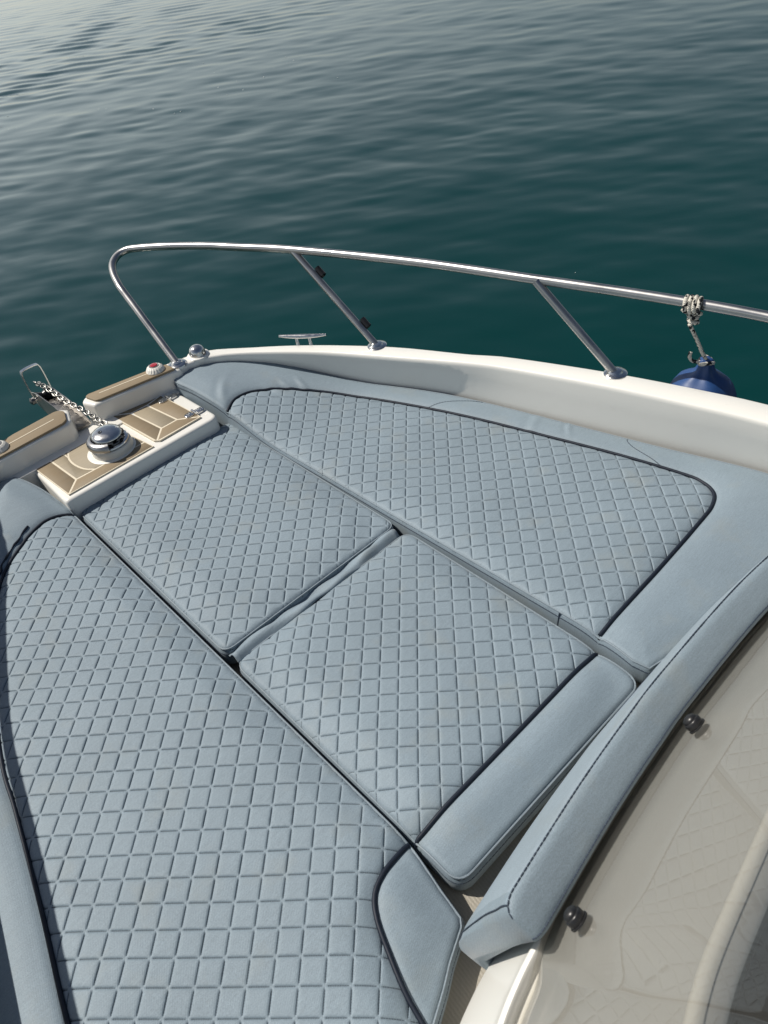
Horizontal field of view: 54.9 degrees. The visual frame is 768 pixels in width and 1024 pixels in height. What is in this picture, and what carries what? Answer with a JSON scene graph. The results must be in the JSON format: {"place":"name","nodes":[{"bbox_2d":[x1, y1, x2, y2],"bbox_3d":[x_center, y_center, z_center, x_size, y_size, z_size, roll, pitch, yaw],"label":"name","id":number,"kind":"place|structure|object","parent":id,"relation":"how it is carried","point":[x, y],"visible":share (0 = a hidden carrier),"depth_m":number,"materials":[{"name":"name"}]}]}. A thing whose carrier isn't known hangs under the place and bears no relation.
{"place":"outdoors","nodes":[
{"label":"outdoors","id":0,"kind":"place"},
{"bbox_2d":[0,0,767,439],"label":"sea","id":1,"kind":"structure","parent":0,"point":[618,142],"depth_m":6.21,"materials":[{"name":"liquid"}]},
{"bbox_2d":[0,345,767,489],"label":"hull","id":2,"kind":"object","parent":1,"relation":"on","point":[718,427],"visible":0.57,"depth_m":2.09,"materials":[{"name":"white plastic"}]},
{"bbox_2d":[0,411,66,458],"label":"teak pad","id":3,"kind":"object","parent":2,"relation":"on","point":[36,430],"visible":1,"depth_m":2.21,"materials":[{"name":"beige wood"}]},
{"bbox_2d":[0,440,8,453],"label":"deck fitting","id":4,"kind":"object","parent":3,"relation":"on","point":[4,446],"visible":1,"depth_m":2.15,"materials":[{"name":"white plastic"}]},
{"bbox_2d":[20,363,91,430],"bbox_3d":[-1.054,-0.358,2.359,0.090,0.154,0.302,-37,48,-26],"label":"anchor roller","id":5,"kind":"object","parent":2,"relation":"attached to","point":[46,402],"visible":0.84,"depth_m":2.40,"materials":[{"name":"silver metal"}]},
{"bbox_2d":[86,365,174,401],"bbox_3d":[-0.807,-0.412,2.354,0.283,0.008,0.062,-27,44,-17],"label":"teak pad","id":6,"kind":"object","parent":2,"relation":"on","point":[118,387],"visible":0.88,"depth_m":2.34,"materials":[{"name":"beige wood"}]},
{"bbox_2d":[146,363,164,374],"bbox_3d":[-0.739,-0.465,2.378,0.061,0.022,0.061,-37,48,-26],"label":"deck fitting","id":7,"kind":"object","parent":6,"relation":"on","point":[155,368],"visible":1,"depth_m":2.37,"materials":[{"name":"white plastic"}]},
{"bbox_2d":[187,344,208,361],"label":"chrome dome","id":8,"kind":"structure","parent":2,"relation":"on","point":[198,352],"depth_m":2.42,"materials":[{"name":"metal"}]},
{"bbox_2d":[279,334,326,345],"bbox_3d":[-0.259,-0.552,2.380,0.161,0.045,0.022,2,43,14],"label":"mooring cleat","id":9,"kind":"object","parent":2,"relation":"attached to","point":[296,337],"visible":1,"depth_m":2.37,"materials":[{"name":"silver metal"}]},
{"bbox_2d":[218,413,649,1023],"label":"deck","id":10,"kind":"structure","parent":2,"relation":"on","point":[468,975],"depth_m":1.24,"materials":[{"name":"white plastic"}]},
{"bbox_2d":[36,394,219,528],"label":"bow platform","id":11,"kind":"structure","parent":10,"relation":"on","point":[76,482],"depth_m":2.16,"materials":[{"name":"white wood"}]},
{"bbox_2d":[86,424,135,464],"bbox_3d":[-0.818,-0.213,2.185,0.146,0.076,0.146,-37,48,-26],"label":"windlass","id":12,"kind":"object","parent":11,"relation":"on","point":[102,453],"visible":0.99,"depth_m":2.16,"materials":[{"name":"silver metal"}]},
{"bbox_2d":[33,381,124,445],"bbox_3d":[-0.962,-0.325,2.302,0.091,0.046,0.535,-37,48,-26],"label":"anchor chain","id":13,"kind":"object","parent":12,"relation":"attached to","point":[42,386],"visible":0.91,"depth_m":2.30,"materials":[{"name":"metal"}]},
{"bbox_2d":[114,393,204,441],"bbox_3d":[-0.706,-0.310,2.317,0.211,0.013,0.268,-37,48,-26],"label":"locker hatch","id":14,"kind":"object","parent":11,"relation":"on","point":[160,418],"visible":1,"depth_m":2.29,"materials":[{"name":"brown wood"}]},
{"bbox_2d":[0,477,464,1023],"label":"bow cushion","id":15,"kind":"object","parent":10,"relation":"on","point":[194,829],"visible":1,"depth_m":1.29,"materials":[{"name":"leather"}]},
{"bbox_2d":[82,424,393,663],"bbox_3d":[-0.418,0.031,2.003,0.539,0.082,0.775,-37,48,-26],"label":"bow cushion","id":16,"kind":"object","parent":10,"relation":"on","point":[225,538],"visible":0.96,"depth_m":1.92,"materials":[{"name":"leather"}]},
{"bbox_2d":[239,534,636,890],"bbox_3d":[0.093,0.344,1.544,0.545,0.083,0.678,-37,48,-26],"label":"bow cushion","id":17,"kind":"object","parent":10,"relation":"on","point":[448,717],"visible":0.98,"depth_m":1.46,"materials":[{"name":"leather"}]},
{"bbox_2d":[229,529,399,663],"bbox_3d":[-0.153,0.186,1.741,0.503,0.033,0.054,-37,48,-26],"label":"vinyl flap","id":18,"kind":"object","parent":17,"relation":"on","point":[280,621],"visible":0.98,"depth_m":1.73,"materials":[{"name":"leather"}]},
{"bbox_2d":[174,361,767,682],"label":"bow cushion","id":19,"kind":"object","parent":10,"relation":"on","point":[638,559],"visible":0.97,"depth_m":1.84,"materials":[{"name":"leather"}]},
{"bbox_2d":[460,612,767,1023],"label":"console","id":20,"kind":"object","parent":10,"relation":"on","point":[668,893],"visible":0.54,"depth_m":0.79,"materials":[{"name":"white plastic"}]},
{"bbox_2d":[459,555,767,969],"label":"backrest","id":21,"kind":"object","parent":20,"relation":"attached to","point":[527,894],"visible":1,"depth_m":1.00,"materials":[{"name":"leather"}]},
{"bbox_2d":[563,713,704,932],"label":"knobs","id":22,"kind":"object","parent":20,"relation":"attached to","point":[574,917],"visible":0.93,"depth_m":0.84,"materials":[{"name":"plastic"}]},
{"bbox_2d":[109,242,767,379],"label":"bow rail","id":23,"kind":"object","parent":2,"relation":"on","point":[540,283],"visible":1,"depth_m":2.11,"materials":[{"name":"metal"}]},
{"bbox_2d":[681,294,714,365],"bbox_3d":[0.772,-0.442,1.809,0.144,0.231,0.059,-37,48,-26],"label":"fender rope","id":24,"kind":"object","parent":23,"relation":"attached to","point":[690,308],"visible":0.98,"depth_m":1.74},
{"bbox_2d":[670,356,736,396],"bbox_3d":[0.848,-0.279,1.994,0.189,0.312,0.189,-37,48,-26],"label":"fender","id":25,"kind":"object","parent":24,"relation":"hanging from","point":[711,378],"visible":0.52,"depth_m":1.90,"materials":[{"name":"blue plastic"}]}
]}

